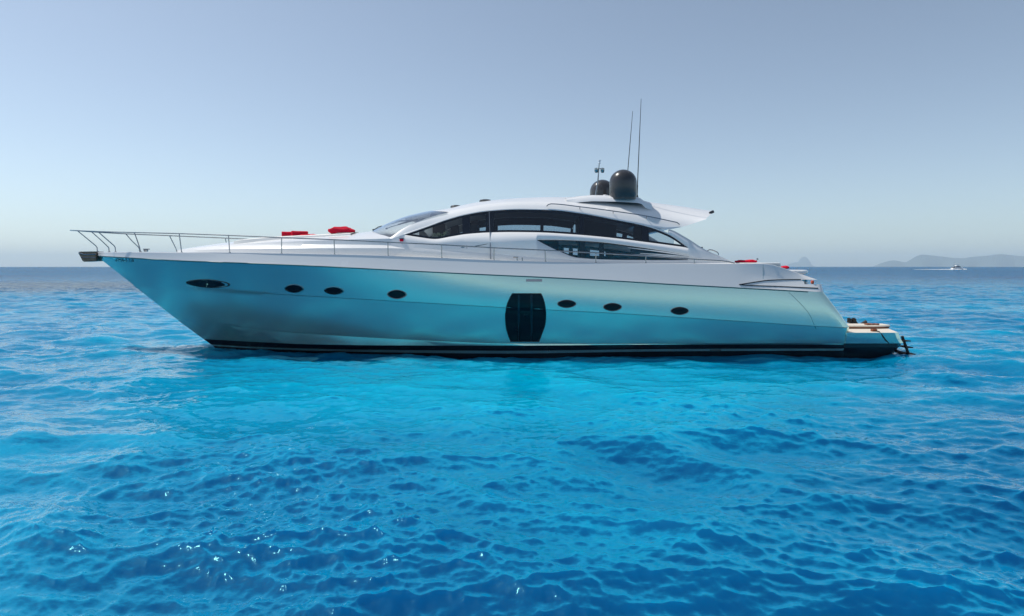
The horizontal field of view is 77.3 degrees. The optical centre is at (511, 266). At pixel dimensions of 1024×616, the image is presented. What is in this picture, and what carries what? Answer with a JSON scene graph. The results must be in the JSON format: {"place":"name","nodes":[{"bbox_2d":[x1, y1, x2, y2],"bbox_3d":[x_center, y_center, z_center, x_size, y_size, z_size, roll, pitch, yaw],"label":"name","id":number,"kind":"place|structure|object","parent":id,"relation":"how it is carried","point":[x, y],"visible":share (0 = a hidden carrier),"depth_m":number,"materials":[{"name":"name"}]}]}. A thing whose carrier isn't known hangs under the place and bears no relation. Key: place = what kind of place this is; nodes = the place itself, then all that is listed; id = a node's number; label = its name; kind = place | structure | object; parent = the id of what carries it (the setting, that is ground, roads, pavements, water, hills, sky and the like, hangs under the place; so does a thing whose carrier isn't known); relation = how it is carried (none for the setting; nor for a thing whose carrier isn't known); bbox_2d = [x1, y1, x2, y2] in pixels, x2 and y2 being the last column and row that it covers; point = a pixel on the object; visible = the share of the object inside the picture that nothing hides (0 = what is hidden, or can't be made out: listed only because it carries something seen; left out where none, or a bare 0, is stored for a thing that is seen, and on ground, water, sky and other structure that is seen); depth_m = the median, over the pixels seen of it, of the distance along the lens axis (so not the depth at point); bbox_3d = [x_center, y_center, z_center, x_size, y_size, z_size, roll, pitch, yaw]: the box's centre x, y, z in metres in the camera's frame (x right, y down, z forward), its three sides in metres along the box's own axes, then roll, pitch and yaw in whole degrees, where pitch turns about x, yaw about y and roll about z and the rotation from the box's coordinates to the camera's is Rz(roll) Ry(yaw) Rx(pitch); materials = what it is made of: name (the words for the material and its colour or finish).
{"place":"outdoors","nodes":[
{"label":"outdoors","id":0,"kind":"place"},
{"bbox_2d":[0,267,1023,615],"bbox_3d":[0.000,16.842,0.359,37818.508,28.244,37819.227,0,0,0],"label":"sea","id":1,"kind":"structure","parent":0,"point":[156,459],"depth_m":9.12,"materials":[{"name":"liquid"}]},
{"bbox_2d":[70,108,915,358],"bbox_3d":[-1.354,-0.946,22.900,28.887,9.693,6.081,0,0,0],"label":"motor yacht","id":2,"kind":"object","parent":1,"relation":"on","point":[409,284],"visible":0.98,"depth_m":20.34,"materials":[{"name":"silver metal"}]},
{"bbox_2d":[282,231,290,235],"bbox_3d":[-7.875,-1.129,22.607,0.494,0.180,0.186,0,0,-14],"label":"rolled towel","id":3,"kind":"object","parent":2,"relation":"on","point":[286,233],"visible":0.58,"depth_m":22.52,"materials":[{"name":"red fabric"}]},
{"bbox_2d":[291,231,307,235],"bbox_3d":[-7.463,-1.131,22.497,0.554,0.207,0.214,0,0,-34],"label":"rolled towel","id":4,"kind":"object","parent":2,"relation":"on","point":[293,233],"visible":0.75,"depth_m":22.39,"materials":[{"name":"red fabric"}]},
{"bbox_2d":[328,226,354,233],"bbox_3d":[-5.980,-1.239,22.511,0.929,0.315,0.694,0,0,0],"label":"red pillow","id":5,"kind":"object","parent":2,"relation":"on","point":[343,229],"visible":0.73,"depth_m":22.19,"materials":[{"name":"fabric"}]},
{"bbox_2d":[432,231,447,236],"bbox_3d":[-2.392,-0.986,21.754,0.679,0.444,0.584,0,0,0],"label":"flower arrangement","id":6,"kind":"object","parent":2,"relation":"on","point":[439,234],"visible":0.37,"depth_m":21.76,"materials":[{"name":"plant"}]},
{"bbox_2d":[505,293,545,341],"bbox_3d":[0.424,1.619,20.042,1.291,1.552,0.366,0,0,0],"label":"hull window","id":7,"kind":"structure","parent":2,"relation":"in","point":[525,319],"depth_m":20.00,"materials":[{"name":"black glass"}]},
{"bbox_2d":[430,218,632,237],"bbox_3d":[1.109,-1.234,24.770,9.292,1.323,0.269,0,0,-1],"label":"side window","id":8,"kind":"structure","parent":2,"relation":"in","point":[543,222],"depth_m":24.70,"materials":[{"name":"glass"}]},
{"bbox_2d":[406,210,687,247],"bbox_3d":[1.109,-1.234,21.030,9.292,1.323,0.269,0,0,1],"label":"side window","id":9,"kind":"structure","parent":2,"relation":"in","point":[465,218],"depth_m":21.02,"materials":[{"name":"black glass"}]},
{"bbox_2d":[559,245,629,258],"bbox_3d":[3.606,-0.527,24.954,5.586,0.705,0.024,0,0,0],"label":"lower window","id":10,"kind":"structure","parent":2,"relation":"in","point":[561,247],"depth_m":24.96,"materials":[{"name":"glass"}]},
{"bbox_2d":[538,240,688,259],"bbox_3d":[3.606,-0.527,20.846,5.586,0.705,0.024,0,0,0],"label":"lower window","id":11,"kind":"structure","parent":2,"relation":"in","point":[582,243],"depth_m":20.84,"materials":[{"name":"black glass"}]},
{"bbox_2d":[735,260,748,262],"bbox_3d":[7.883,-0.150,21.999,0.378,0.125,0.604,0,0,0],"label":"red pillow","id":12,"kind":"object","parent":2,"relation":"on","point":[742,261],"visible":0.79,"depth_m":21.76,"materials":[{"name":"fabric"}]},
{"bbox_2d":[791,270,807,274],"bbox_3d":[9.702,0.245,23.200,1.806,0.260,1.610,0,0,0],"label":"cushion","id":13,"kind":"object","parent":2,"relation":"on","point":[803,272],"visible":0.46,"depth_m":22.42,"materials":[{"name":"grey fabric"}]},
{"bbox_2d":[847,324,889,328],"bbox_3d":[11.640,2.038,21.750,2.280,0.100,0.800,0,0,0],"label":"passerelle","id":14,"kind":"object","parent":2,"relation":"on","point":[857,326],"visible":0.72,"depth_m":21.39,"materials":[{"name":"white metal"}]},
{"bbox_2d":[864,323,878,324],"bbox_3d":[12.178,1.962,21.664,0.447,0.050,0.250,0,0,0],"label":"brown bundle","id":15,"kind":"object","parent":14,"relation":"on","point":[871,323],"visible":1,"depth_m":21.60,"materials":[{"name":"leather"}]},
{"bbox_2d":[951,262,962,268],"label":"cabin cruiser","id":16,"kind":"object","parent":1,"relation":"on","point":[956,267],"visible":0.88,"depth_m":556.53,"materials":[{"name":"metal"}]},
{"bbox_2d":[0,0,1023,266],"label":"sky","id":17,"kind":"structure","parent":0,"point":[830,133],"materials":[{"name":"blue"}]},
{"bbox_2d":[780,257,814,266],"bbox_3d":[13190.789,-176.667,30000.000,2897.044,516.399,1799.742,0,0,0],"label":"islet","id":18,"kind":"object","parent":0,"point":[803,262],"visible":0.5,"depth_m":29741.72,"materials":[{"name":"grey stone"}]},
{"bbox_2d":[847,318,853,323],"bbox_3d":[11.982,1.974,22.641,0.233,0.297,0.166,0,0,44],"label":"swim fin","id":19,"kind":"object","parent":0,"point":[849,320],"visible":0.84,"depth_m":22.60,"materials":[{"name":"black rubber"}]},
{"bbox_2d":[873,254,1023,266],"bbox_3d":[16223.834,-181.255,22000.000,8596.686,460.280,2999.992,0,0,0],"label":"hills","id":20,"kind":"structure","parent":0,"point":[999,260],"depth_m":21482.42,"materials":[{"name":"grey stone"}]}
]}

